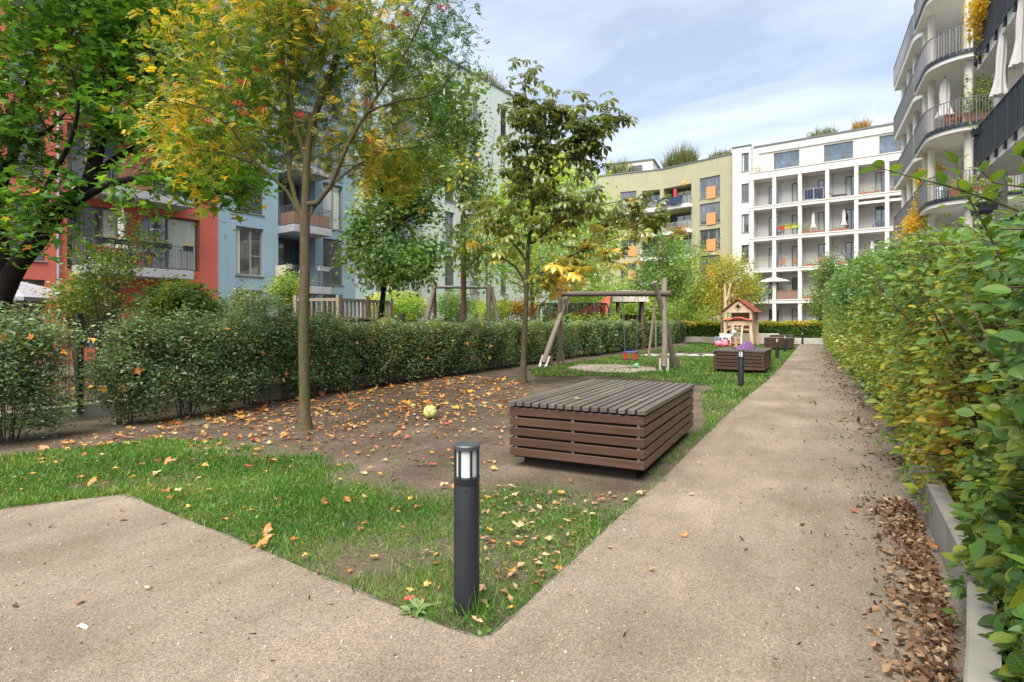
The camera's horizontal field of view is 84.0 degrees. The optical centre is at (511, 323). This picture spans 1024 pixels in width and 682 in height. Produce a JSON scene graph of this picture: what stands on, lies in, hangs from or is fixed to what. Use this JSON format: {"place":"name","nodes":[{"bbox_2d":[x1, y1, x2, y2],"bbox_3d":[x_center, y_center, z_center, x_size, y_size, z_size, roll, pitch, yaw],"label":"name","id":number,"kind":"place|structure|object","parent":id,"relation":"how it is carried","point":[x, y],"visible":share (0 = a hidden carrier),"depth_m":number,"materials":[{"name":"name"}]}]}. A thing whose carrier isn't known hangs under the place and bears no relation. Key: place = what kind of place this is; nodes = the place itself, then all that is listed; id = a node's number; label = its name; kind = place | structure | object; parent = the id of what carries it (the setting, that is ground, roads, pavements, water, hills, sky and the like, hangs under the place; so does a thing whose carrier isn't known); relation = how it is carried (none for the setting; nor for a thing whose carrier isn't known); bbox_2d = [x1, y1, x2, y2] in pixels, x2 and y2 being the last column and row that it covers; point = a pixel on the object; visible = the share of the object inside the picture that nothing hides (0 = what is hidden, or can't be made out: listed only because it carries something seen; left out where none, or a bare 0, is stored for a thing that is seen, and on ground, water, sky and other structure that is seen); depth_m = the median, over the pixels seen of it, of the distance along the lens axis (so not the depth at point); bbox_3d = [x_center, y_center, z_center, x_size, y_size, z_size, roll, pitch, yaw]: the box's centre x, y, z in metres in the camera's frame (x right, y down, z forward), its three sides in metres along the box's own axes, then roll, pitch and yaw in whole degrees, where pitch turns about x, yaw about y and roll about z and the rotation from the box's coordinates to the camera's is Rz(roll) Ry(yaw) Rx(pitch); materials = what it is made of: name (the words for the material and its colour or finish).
{"place":"outdoors","nodes":[
{"label":"outdoors","id":0,"kind":"place"},
{"bbox_2d":[0,0,217,364],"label":"apartment building","id":1,"kind":"structure","parent":0,"point":[200,261],"depth_m":22.71,"materials":[{"name":"red paint"}]},
{"bbox_2d":[7,110,46,180],"bbox_3d":[-17.499,-6.405,20.481,0.270,2.350,1.177,0,0,36],"label":"window","id":2,"kind":"structure","parent":1,"relation":"in","point":[36,126],"depth_m":20.63,"materials":[{"name":"grey glass"}]},
{"bbox_2d":[67,205,117,268],"bbox_3d":[-16.426,-3.305,22.275,0.070,2.550,1.778,0,0,36],"label":"balcony door","id":3,"kind":"structure","parent":1,"relation":"in","point":[90,229],"depth_m":22.23,"materials":[{"name":"grey glass"}]},
{"bbox_2d":[67,282,118,348],"bbox_3d":[-16.426,-0.305,22.275,0.070,2.550,1.778,0,0,36],"label":"balcony door","id":4,"kind":"structure","parent":1,"relation":"in","point":[87,345],"depth_m":22.36,"materials":[{"name":"grey glass"}]},
{"bbox_2d":[67,123,118,189],"bbox_3d":[-16.426,-6.305,22.275,0.070,2.550,1.778,0,0,36],"label":"balcony door","id":5,"kind":"structure","parent":1,"relation":"in","point":[108,152],"depth_m":21.96,"materials":[{"name":"grey glass"}]},
{"bbox_2d":[135,216,158,267],"bbox_3d":[-14.657,-3.272,22.891,0.853,2.184,0.875,0,0,6],"label":"closed parasol","id":6,"kind":"object","parent":1,"relation":"on","point":[147,223],"visible":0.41,"depth_m":22.76,"materials":[{"name":"grey fabric"}]},
{"bbox_2d":[153,215,196,271],"bbox_3d":[-14.582,-3.405,24.662,0.270,2.350,1.992,0,0,36],"label":"window","id":7,"kind":"structure","parent":1,"relation":"in","point":[182,230],"depth_m":24.79,"materials":[{"name":"grey glass"}]},
{"bbox_2d":[218,0,355,346],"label":"apartment building","id":8,"kind":"structure","parent":0,"point":[259,247],"depth_m":29.00,"materials":[{"name":"blue paint"}]},
{"bbox_2d":[235,226,264,277],"bbox_3d":[-12.601,-3.405,27.272,0.270,2.350,1.469,0,0,36],"label":"window","id":9,"kind":"structure","parent":8,"relation":"in","point":[248,240],"depth_m":27.36,"materials":[{"name":"grey glass"}]},
{"bbox_2d":[278,238,298,285],"bbox_3d":[-12.235,-3.205,30.139,0.070,2.610,2.136,0,0,36],"label":"balcony door","id":10,"kind":"structure","parent":8,"relation":"in","point":[288,249],"depth_m":30.50,"materials":[{"name":"grey glass"}]},
{"bbox_2d":[278,181,298,225],"bbox_3d":[-12.235,-6.205,30.139,0.070,2.610,2.136,0,0,36],"label":"balcony door","id":11,"kind":"structure","parent":8,"relation":"in","point":[283,199],"depth_m":30.36,"materials":[{"name":"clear glass"}]},
{"bbox_2d":[323,238,343,285],"bbox_3d":[-9.834,-3.330,31.104,0.270,2.500,1.373,0,0,36],"label":"window","id":12,"kind":"structure","parent":8,"relation":"in","point":[327,249],"depth_m":31.15,"materials":[{"name":"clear glass"}]},
{"bbox_2d":[323,183,343,231],"bbox_3d":[-9.834,-6.330,31.104,0.270,2.500,1.373,0,0,36],"label":"window","id":13,"kind":"structure","parent":8,"relation":"in","point":[332,201],"depth_m":31.30,"materials":[{"name":"glass"}]},
{"bbox_2d":[0,401,740,636],"bbox_3d":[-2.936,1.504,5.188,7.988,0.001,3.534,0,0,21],"label":"lawn","id":14,"kind":"structure","parent":0,"point":[355,564],"depth_m":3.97,"materials":[{"name":"green plant"}]},
{"bbox_2d":[0,436,622,635],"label":"clover","id":15,"kind":"object","parent":14,"relation":"on","point":[439,602],"visible":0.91,"depth_m":4.47,"materials":[{"name":"green plant"}]},
{"bbox_2d":[396,597,431,617],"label":"rosette weed","id":16,"kind":"object","parent":14,"relation":"on","point":[405,609],"visible":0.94,"depth_m":2.97,"materials":[{"name":"green plant"}]},
{"bbox_2d":[453,441,479,616],"bbox_3d":[-0.237,1.094,2.979,0.138,0.932,0.138,0,0,27],"label":"bollard lamp","id":17,"kind":"object","parent":14,"relation":"on","point":[466,476],"visible":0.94,"depth_m":2.92,"materials":[{"name":"black metal"}]},
{"bbox_2d":[443,581,498,623],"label":"grass tuft","id":18,"kind":"object","parent":14,"relation":"on","point":[478,602],"visible":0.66,"depth_m":2.91,"materials":[{"name":"green plant"}]},
{"bbox_2d":[355,9,421,323],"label":"apartment building","id":19,"kind":"structure","parent":0,"point":[359,294],"depth_m":33.97,"materials":[{"name":"white paint"}]},
{"bbox_2d":[418,42,524,331],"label":"apartment building","id":20,"kind":"structure","parent":0,"point":[497,94],"depth_m":41.10,"materials":[{"name":"white paint"}]},
{"bbox_2d":[0,342,963,494],"bbox_3d":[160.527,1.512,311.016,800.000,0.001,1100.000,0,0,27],"label":"ground","id":21,"kind":"structure","parent":0,"point":[510,469],"depth_m":8.01,"materials":[{"name":"soil"}]},
{"bbox_2d":[0,295,92,442],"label":"privet shrub","id":22,"kind":"object","parent":21,"relation":"on","point":[16,346],"visible":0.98,"depth_m":7.32,"materials":[{"name":"green plant"}]},
{"bbox_2d":[4,281,102,379],"bbox_3d":[-12.818,0.190,14.594,2.750,2.620,2.800,0,0,-3],"label":"garden canopy","id":23,"kind":"object","parent":21,"relation":"on","point":[25,296],"visible":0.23,"depth_m":13.98,"materials":[{"name":"fabric"}]},
{"bbox_2d":[35,270,112,375],"bbox_3d":[-10.857,0.102,14.132,1.543,2.863,1.703,0,0,27],"label":"shrub","id":24,"kind":"object","parent":21,"relation":"on","point":[59,305],"visible":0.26,"depth_m":14.06,"materials":[{"name":"green plant"}]},
{"bbox_2d":[33,210,177,379],"bbox_3d":[-9.395,-0.632,13.510,3.400,4.332,2.186,0,0,8],"label":"shrub","id":25,"kind":"object","parent":21,"relation":"on","point":[109,261],"visible":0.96,"depth_m":13.27,"materials":[{"name":"green plant"}]},
{"bbox_2d":[57,296,196,427],"bbox_3d":[-5.771,0.663,8.554,1.338,2.152,1.922,0,0,27],"label":"privet shrub","id":26,"kind":"object","parent":21,"relation":"on","point":[133,354],"visible":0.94,"depth_m":8.46,"materials":[{"name":"green plant"}]},
{"bbox_2d":[0,0,306,327],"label":"maple tree","id":27,"kind":"object","parent":21,"relation":"on","point":[40,34],"visible":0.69,"depth_m":10.14,"materials":[{"name":"green plant"}]},
{"bbox_2d":[116,269,224,350],"bbox_3d":[-8.139,0.114,13.740,2.253,2.842,1.982,0,0,-8],"label":"shrub","id":28,"kind":"object","parent":21,"relation":"on","point":[163,291],"visible":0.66,"depth_m":13.45,"materials":[{"name":"green plant"}]},
{"bbox_2d":[124,298,250,417],"bbox_3d":[-5.223,0.565,9.172,1.383,1.930,1.758,0,0,27],"label":"privet shrub","id":29,"kind":"object","parent":21,"relation":"on","point":[198,347],"visible":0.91,"depth_m":9.08,"materials":[{"name":"green plant"}]},
{"bbox_2d":[178,284,245,365],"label":"shrub","id":30,"kind":"object","parent":21,"relation":"on","point":[220,298],"visible":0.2,"depth_m":14.41,"materials":[{"name":"green plant"}]},
{"bbox_2d":[183,301,279,411],"bbox_3d":[-4.932,0.574,9.870,1.360,1.926,1.540,0,0,5],"label":"privet shrub","id":31,"kind":"object","parent":21,"relation":"on","point":[238,332],"visible":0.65,"depth_m":9.81,"materials":[{"name":"green plant"}]},
{"bbox_2d":[3,493,476,636],"bbox_3d":[-2.015,1.523,3.881,4.364,0.070,0.705,0,0,27],"label":"lawn edging","id":32,"kind":"object","parent":21,"relation":"on","point":[364,593],"visible":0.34,"depth_m":3.65,"materials":[{"name":"metal"}]},
{"bbox_2d":[220,303,292,404],"bbox_3d":[-4.809,0.587,10.664,1.275,1.945,1.704,0,0,27],"label":"privet shrub","id":33,"kind":"object","parent":21,"relation":"on","point":[264,326],"visible":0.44,"depth_m":10.68,"materials":[{"name":"green plant"}]},
{"bbox_2d":[221,280,296,326],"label":"shrub","id":34,"kind":"object","parent":21,"relation":"on","point":[244,302],"visible":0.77,"depth_m":16.78,"materials":[{"name":"green plant"}]},
{"bbox_2d":[0,352,567,429],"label":"fence base","id":35,"kind":"object","parent":21,"relation":"on","point":[86,413],"visible":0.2,"depth_m":9.46,"materials":[{"name":"concrete"}]},
{"bbox_2d":[2,313,565,412],"bbox_3d":[-4.392,0.615,13.295,0.121,1.530,30.090,0,0,27],"label":"fence","id":36,"kind":"object","parent":35,"relation":"on","point":[80,316],"visible":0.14,"depth_m":8.79,"materials":[{"name":"grey metal"}]},
{"bbox_2d":[257,266,315,314],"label":"shrub","id":37,"kind":"object","parent":21,"relation":"on","point":[289,290],"visible":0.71,"depth_m":18.68,"materials":[{"name":"green plant"}]},
{"bbox_2d":[263,296,333,399],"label":"privet shrub","id":38,"kind":"object","parent":21,"relation":"on","point":[289,340],"visible":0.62,"depth_m":11.19,"materials":[{"name":"green plant"}]},
{"bbox_2d":[113,0,489,430],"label":"rowan tree","id":39,"kind":"object","parent":21,"relation":"on","point":[293,17],"visible":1,"depth_m":8.02,"materials":[{"name":"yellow plant"}]},
{"bbox_2d":[2,376,628,607],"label":"leaf scraps","id":40,"kind":"object","parent":21,"relation":"on","point":[364,472],"visible":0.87,"depth_m":7.98,"materials":[{"name":"plant"}]},
{"bbox_2d":[289,300,359,394],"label":"privet shrub","id":41,"kind":"object","parent":21,"relation":"on","point":[328,353],"visible":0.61,"depth_m":12.12,"materials":[{"name":"green plant"}]},
{"bbox_2d":[126,375,532,427],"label":"leaf litter","id":42,"kind":"object","parent":21,"relation":"on","point":[321,393],"visible":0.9,"depth_m":10.68,"materials":[{"name":"orange plant"}]},
{"bbox_2d":[293,295,392,366],"bbox_3d":[-5.083,0.320,18.104,3.344,2.360,1.176,0,0,-39],"label":"picket fence","id":43,"kind":"object","parent":21,"relation":"on","point":[365,301],"visible":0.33,"depth_m":17.77,"materials":[{"name":"brown wood"}]},
{"bbox_2d":[319,117,465,332],"bbox_3d":[-3.238,-2.253,16.675,4.034,7.625,3.666,0,0,-45],"label":"locust tree","id":44,"kind":"object","parent":21,"relation":"on","point":[402,264],"visible":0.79,"depth_m":16.15,"materials":[{"name":"green plant"}]},
{"bbox_2d":[366,287,440,323],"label":"shrub","id":45,"kind":"object","parent":21,"relation":"on","point":[403,306],"visible":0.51,"depth_m":22.63,"materials":[{"name":"green plant"}]},
{"bbox_2d":[397,55,508,321],"bbox_3d":[-2.226,-4.185,20.578,4.924,11.471,3.858,0,0,27],"label":"locust tree","id":46,"kind":"object","parent":21,"relation":"on","point":[462,241],"visible":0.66,"depth_m":20.24,"materials":[{"name":"green plant"}]},
{"bbox_2d":[4,343,904,663],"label":"leaf scraps","id":47,"kind":"object","parent":21,"relation":"on","point":[538,561],"visible":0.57,"depth_m":3.93,"materials":[{"name":"brown plant"}]},
{"bbox_2d":[436,284,481,322],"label":"shrub","id":48,"kind":"object","parent":21,"relation":"on","point":[452,311],"visible":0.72,"depth_m":23.73,"materials":[{"name":"green plant"}]},
{"bbox_2d":[422,283,499,331],"bbox_3d":[-1.980,0.020,21.983,3.634,3.112,1.213,0,0,-17],"label":"swing frame","id":49,"kind":"object","parent":21,"relation":"on","point":[432,305],"visible":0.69,"depth_m":21.93,"materials":[{"name":"brown wood"}]},
{"bbox_2d":[468,295,519,322],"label":"shrub","id":50,"kind":"object","parent":21,"relation":"on","point":[501,309],"visible":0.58,"depth_m":26.75,"materials":[{"name":"green plant"}]},
{"bbox_2d":[309,311,686,391],"bbox_3d":[4.632,0.613,29.071,1.782,1.932,38.262,0,0,27],"label":"clipped hedge","id":51,"kind":"object","parent":21,"relation":"on","point":[581,336],"visible":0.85,"depth_m":16.50,"materials":[{"name":"green plant"}]},
{"bbox_2d":[0,324,532,398],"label":"caught leaves","id":52,"kind":"object","parent":51,"relation":"in","point":[103,388],"visible":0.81,"depth_m":8.41,"materials":[{"name":"orange plant"}]},
{"bbox_2d":[498,296,539,320],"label":"shrub","id":53,"kind":"object","parent":21,"relation":"on","point":[518,310],"visible":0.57,"depth_m":29.60,"materials":[{"name":"brown plant"}]},
{"bbox_2d":[470,225,613,319],"bbox_3d":[1.719,-1.658,27.329,6.913,6.423,6.054,0,0,27],"label":"tree","id":54,"kind":"object","parent":21,"relation":"on","point":[534,259],"visible":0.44,"depth_m":26.77,"materials":[{"name":"green plant"}]},
{"bbox_2d":[457,135,641,326],"bbox_3d":[2.228,-5.101,33.322,11.083,13.313,9.287,0,0,-4],"label":"lime tree","id":55,"kind":"object","parent":21,"relation":"on","point":[504,201],"visible":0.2,"depth_m":33.05,"materials":[{"name":"green plant"}]},
{"bbox_2d":[456,57,670,383],"bbox_3d":[1.216,-2.555,14.403,5.308,8.252,3.509,0,0,27],"label":"chestnut tree","id":56,"kind":"object","parent":21,"relation":"on","point":[589,133],"visible":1,"depth_m":13.94,"materials":[{"name":"green plant"}]},
{"bbox_2d":[539,302,609,327],"bbox_3d":[3.585,0.173,32.998,3.912,2.668,3.911,0,0,38],"label":"trampoline","id":57,"kind":"object","parent":21,"relation":"on","point":[580,308],"visible":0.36,"depth_m":31.39,"materials":[{"name":"black"}]},
{"bbox_2d":[508,379,694,478],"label":"wooden platform","id":58,"kind":"structure","parent":21,"relation":"on","point":[617,428],"depth_m":5.82,"materials":[{"name":"brown wood"}]},
{"bbox_2d":[594,267,652,320],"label":"garden tree","id":59,"kind":"object","parent":21,"relation":"on","point":[628,308],"visible":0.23,"depth_m":43.32,"materials":[{"name":"green plant"}]},
{"bbox_2d":[611,289,656,348],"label":"play tower","id":60,"kind":"structure","parent":21,"relation":"on","point":[617,300],"depth_m":33.29,"materials":[{"name":"brown wood"}]},
{"bbox_2d":[491,359,787,635],"bbox_3d":[7.867,1.523,17.139,0.132,0.070,32.941,0,0,29],"label":"lawn edging","id":61,"kind":"object","parent":21,"relation":"on","point":[508,619],"visible":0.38,"depth_m":3.68,"materials":[{"name":"metal"}]},
{"bbox_2d":[650,289,719,321],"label":"shrub","id":62,"kind":"object","parent":21,"relation":"on","point":[671,311],"visible":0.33,"depth_m":47.17,"materials":[{"name":"green plant"}]},
{"bbox_2d":[651,233,720,338],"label":"young tree","id":63,"kind":"object","parent":21,"relation":"on","point":[699,258],"visible":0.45,"depth_m":41.60,"materials":[{"name":"green plant"}]},
{"bbox_2d":[675,337,823,343],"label":"wall","id":64,"kind":"structure","parent":21,"relation":"on","point":[796,340],"depth_m":44.01,"materials":[{"name":"concrete"}]},
{"bbox_2d":[680,318,823,337],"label":"clipped hedge","id":65,"kind":"object","parent":21,"relation":"on","point":[795,328],"visible":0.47,"depth_m":42.69,"materials":[{"name":"green plant"}]},
{"bbox_2d":[798,251,844,345],"bbox_3d":[20.290,-1.592,36.996,3.009,6.287,2.719,0,0,27],"label":"young tree","id":66,"kind":"object","parent":21,"relation":"on","point":[815,307],"visible":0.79,"depth_m":36.94,"materials":[{"name":"green plant"}]},
{"bbox_2d":[732,118,921,321],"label":"apartment building","id":67,"kind":"structure","parent":21,"relation":"on","point":[794,181],"depth_m":58.97,"materials":[{"name":"white paint"}]},
{"bbox_2d":[774,150,798,168],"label":"window","id":68,"kind":"structure","parent":67,"relation":"in","point":[789,157],"depth_m":60.55,"materials":[{"name":"blue glass"}]},
{"bbox_2d":[824,141,852,161],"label":"window","id":69,"kind":"structure","parent":67,"relation":"in","point":[844,148],"depth_m":57.72,"materials":[{"name":"blue glass"}]},
{"bbox_2d":[879,134,900,153],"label":"window","id":70,"kind":"structure","parent":67,"relation":"in","point":[887,141],"depth_m":55.25,"materials":[{"name":"blue glass"}]},
{"bbox_2d":[808,352,905,465],"bbox_3d":[9.658,1.484,17.527,1.007,0.199,26.003,0,0,27],"label":"leaf drift","id":71,"kind":"object","parent":21,"relation":"on","point":[858,419],"visible":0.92,"depth_m":10.34,"materials":[{"name":"brown plant"}]},
{"bbox_2d":[821,141,1023,681],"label":"hornbeam hedge","id":72,"kind":"object","parent":21,"relation":"on","point":[915,340],"visible":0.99,"depth_m":3.51,"materials":[{"name":"green plant"}]},
{"bbox_2d":[909,448,968,621],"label":"planter wall","id":73,"kind":"structure","parent":21,"relation":"on","point":[942,522],"depth_m":3.69,"materials":[{"name":"concrete"}]},
{"bbox_2d":[963,572,1001,681],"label":"planter wall","id":74,"kind":"structure","parent":21,"relation":"on","point":[983,659],"depth_m":2.11,"materials":[{"name":"concrete"}]},
{"bbox_2d":[0,344,966,681],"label":"gravel path","id":75,"kind":"structure","parent":0,"point":[776,402],"depth_m":3.14,"materials":[{"name":"beige gravel"}]},
{"bbox_2d":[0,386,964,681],"bbox_3d":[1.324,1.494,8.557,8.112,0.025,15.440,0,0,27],"label":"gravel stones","id":76,"kind":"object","parent":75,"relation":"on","point":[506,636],"visible":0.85,"depth_m":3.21,"materials":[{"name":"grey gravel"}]},
{"bbox_2d":[22,353,965,681],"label":"bark crumbs","id":77,"kind":"object","parent":75,"relation":"on","point":[740,537],"visible":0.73,"depth_m":6.21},
{"bbox_2d":[855,496,963,681],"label":"leaf drift","id":78,"kind":"object","parent":75,"relation":"on","point":[922,648],"visible":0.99,"depth_m":3.03,"materials":[{"name":"brown plant"}]},
{"bbox_2d":[525,136,598,320],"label":"apartment building","id":79,"kind":"structure","parent":0,"point":[544,293],"depth_m":50.45,"materials":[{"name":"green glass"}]},
{"bbox_2d":[569,365,657,372],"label":"bare ground","id":80,"kind":"structure","parent":0,"point":[639,368],"depth_m":18.82,"materials":[{"name":"beige sand"}]},
{"bbox_2d":[602,155,638,173],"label":"roof grass","id":81,"kind":"structure","parent":0,"point":[623,169],"depth_m":72.78,"materials":[{"name":"green plant"}]},
{"bbox_2d":[346,0,942,264],"label":"sky","id":82,"kind":"structure","parent":0,"point":[718,73],"materials":[{"name":"blue"}]},
{"bbox_2d":[528,342,795,429],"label":"lawn","id":83,"kind":"structure","parent":0,"point":[700,352],"depth_m":16.66,"materials":[{"name":"green plant"}]},
{"bbox_2d":[538,278,679,370],"bbox_3d":[3.294,0.032,19.380,4.508,3.027,1.715,0,0,27],"label":"log swing","id":84,"kind":"object","parent":83,"relation":"on","point":[667,343],"visible":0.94,"depth_m":18.91,"materials":[{"name":"brown wood"}]},
{"bbox_2d":[615,216,705,355],"bbox_3d":[6.885,-1.795,26.439,3.748,6.704,4.099,0,0,27],"label":"young tree","id":85,"kind":"object","parent":83,"relation":"on","point":[673,275],"visible":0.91,"depth_m":26.19,"materials":[{"name":"green plant"}]},
{"bbox_2d":[682,238,772,341],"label":"young tree","id":86,"kind":"object","parent":83,"relation":"on","point":[739,285],"visible":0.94,"depth_m":40.65,"materials":[{"name":"yellow plant"}]},
{"bbox_2d":[719,283,761,345],"bbox_3d":[15.325,-0.605,38.317,2.301,4.306,2.574,0,0,36],"label":"playhouse","id":87,"kind":"object","parent":83,"relation":"on","point":[744,315],"visible":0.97,"depth_m":38.21,"materials":[{"name":"brown wood"}]},
{"bbox_2d":[713,347,771,373],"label":"wooden platform","id":88,"kind":"structure","parent":83,"relation":"on","point":[756,359],"depth_m":17.08,"materials":[{"name":"brown wood"}]},
{"bbox_2d":[764,337,793,349],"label":"wooden platform","id":89,"kind":"structure","parent":83,"relation":"on","point":[769,342],"depth_m":32.02,"materials":[{"name":"brown wood"}]},
{"bbox_2d":[599,153,731,320],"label":"apartment building","id":90,"kind":"structure","parent":0,"point":[704,207],"depth_m":67.21,"materials":[{"name":"yellow paint"}]},
{"bbox_2d":[670,212,690,228],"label":"balcony door","id":91,"kind":"structure","parent":90,"relation":"in","point":[677,218],"depth_m":69.73,"materials":[{"name":"grey glass"}]},
{"bbox_2d":[699,175,719,199],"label":"window","id":92,"kind":"structure","parent":90,"relation":"in","point":[709,186],"depth_m":65.14,"materials":[{"name":"clear glass"}]},
{"bbox_2d":[699,202,720,225],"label":"window","id":93,"kind":"structure","parent":90,"relation":"in","point":[709,212],"depth_m":65.14,"materials":[{"name":"clear glass"}]},
{"bbox_2d":[700,228,719,250],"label":"window","id":94,"kind":"structure","parent":90,"relation":"in","point":[710,235],"depth_m":65.04,"materials":[{"name":"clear glass"}]},
{"bbox_2d":[658,137,705,167],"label":"roof grass","id":95,"kind":"structure","parent":0,"point":[680,156],"depth_m":68.44,"materials":[{"name":"green plant"}]},
{"bbox_2d":[893,0,1022,280],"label":"apartment building","id":96,"kind":"structure","parent":0,"point":[931,54],"depth_m":25.83,"materials":[{"name":"white paint"}]},
{"bbox_2d":[892,157,946,241],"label":"climbing plant","id":97,"kind":"object","parent":96,"relation":"hanging from","point":[912,222],"visible":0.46,"depth_m":26.62,"materials":[{"name":"yellow plant"}]},
{"bbox_2d":[935,76,953,125],"bbox_3d":[18.897,-9.537,24.800,0.703,2.444,0.721,0,0,13],"label":"closed parasol","id":98,"kind":"object","parent":96,"relation":"on","point":[944,94],"visible":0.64,"depth_m":24.70,"materials":[{"name":"white fabric"}]},
{"bbox_2d":[947,173,993,196],"bbox_3d":[19.152,-5.816,23.590,1.899,1.002,0.952,0,0,27],"label":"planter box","id":99,"kind":"object","parent":96,"relation":"on","point":[952,190],"visible":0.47,"depth_m":23.51,"materials":[{"name":"ceramic"}]},
{"bbox_2d":[958,73,1009,121],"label":"potted shrub","id":100,"kind":"object","parent":96,"relation":"on","point":[973,112],"visible":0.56,"depth_m":23.54,"materials":[{"name":"green plant"}]},
{"bbox_2d":[973,0,1023,273],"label":"apartment building","id":101,"kind":"structure","parent":0,"point":[1001,127],"depth_m":14.62,"materials":[{"name":"white concrete"}]},
{"bbox_2d":[959,0,990,63],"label":"climbing plant","id":102,"kind":"object","parent":101,"relation":"hanging from","point":[979,10],"visible":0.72,"depth_m":15.48,"materials":[{"name":"yellow plant"}]},
{"bbox_2d":[965,182,1004,215],"bbox_3d":[12.980,-3.393,15.589,0.880,0.744,1.195,0,0,27],"label":"planter box","id":103,"kind":"object","parent":101,"relation":"attached to","point":[986,208],"visible":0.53,"depth_m":15.31,"materials":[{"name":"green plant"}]},
{"bbox_2d":[989,34,1007,98],"bbox_3d":[12.245,-6.498,14.226,0.376,1.610,0.386,4,1,14],"label":"closed parasol","id":104,"kind":"object","parent":101,"relation":"on","point":[999,89],"visible":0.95,"depth_m":14.17,"materials":[{"name":"white fabric"}]},
{"bbox_2d":[1008,0,1023,68],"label":"closed parasol","id":105,"kind":"object","parent":101,"relation":"on","point":[1017,59],"visible":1,"depth_m":12.84,"materials":[{"name":"white fabric"}]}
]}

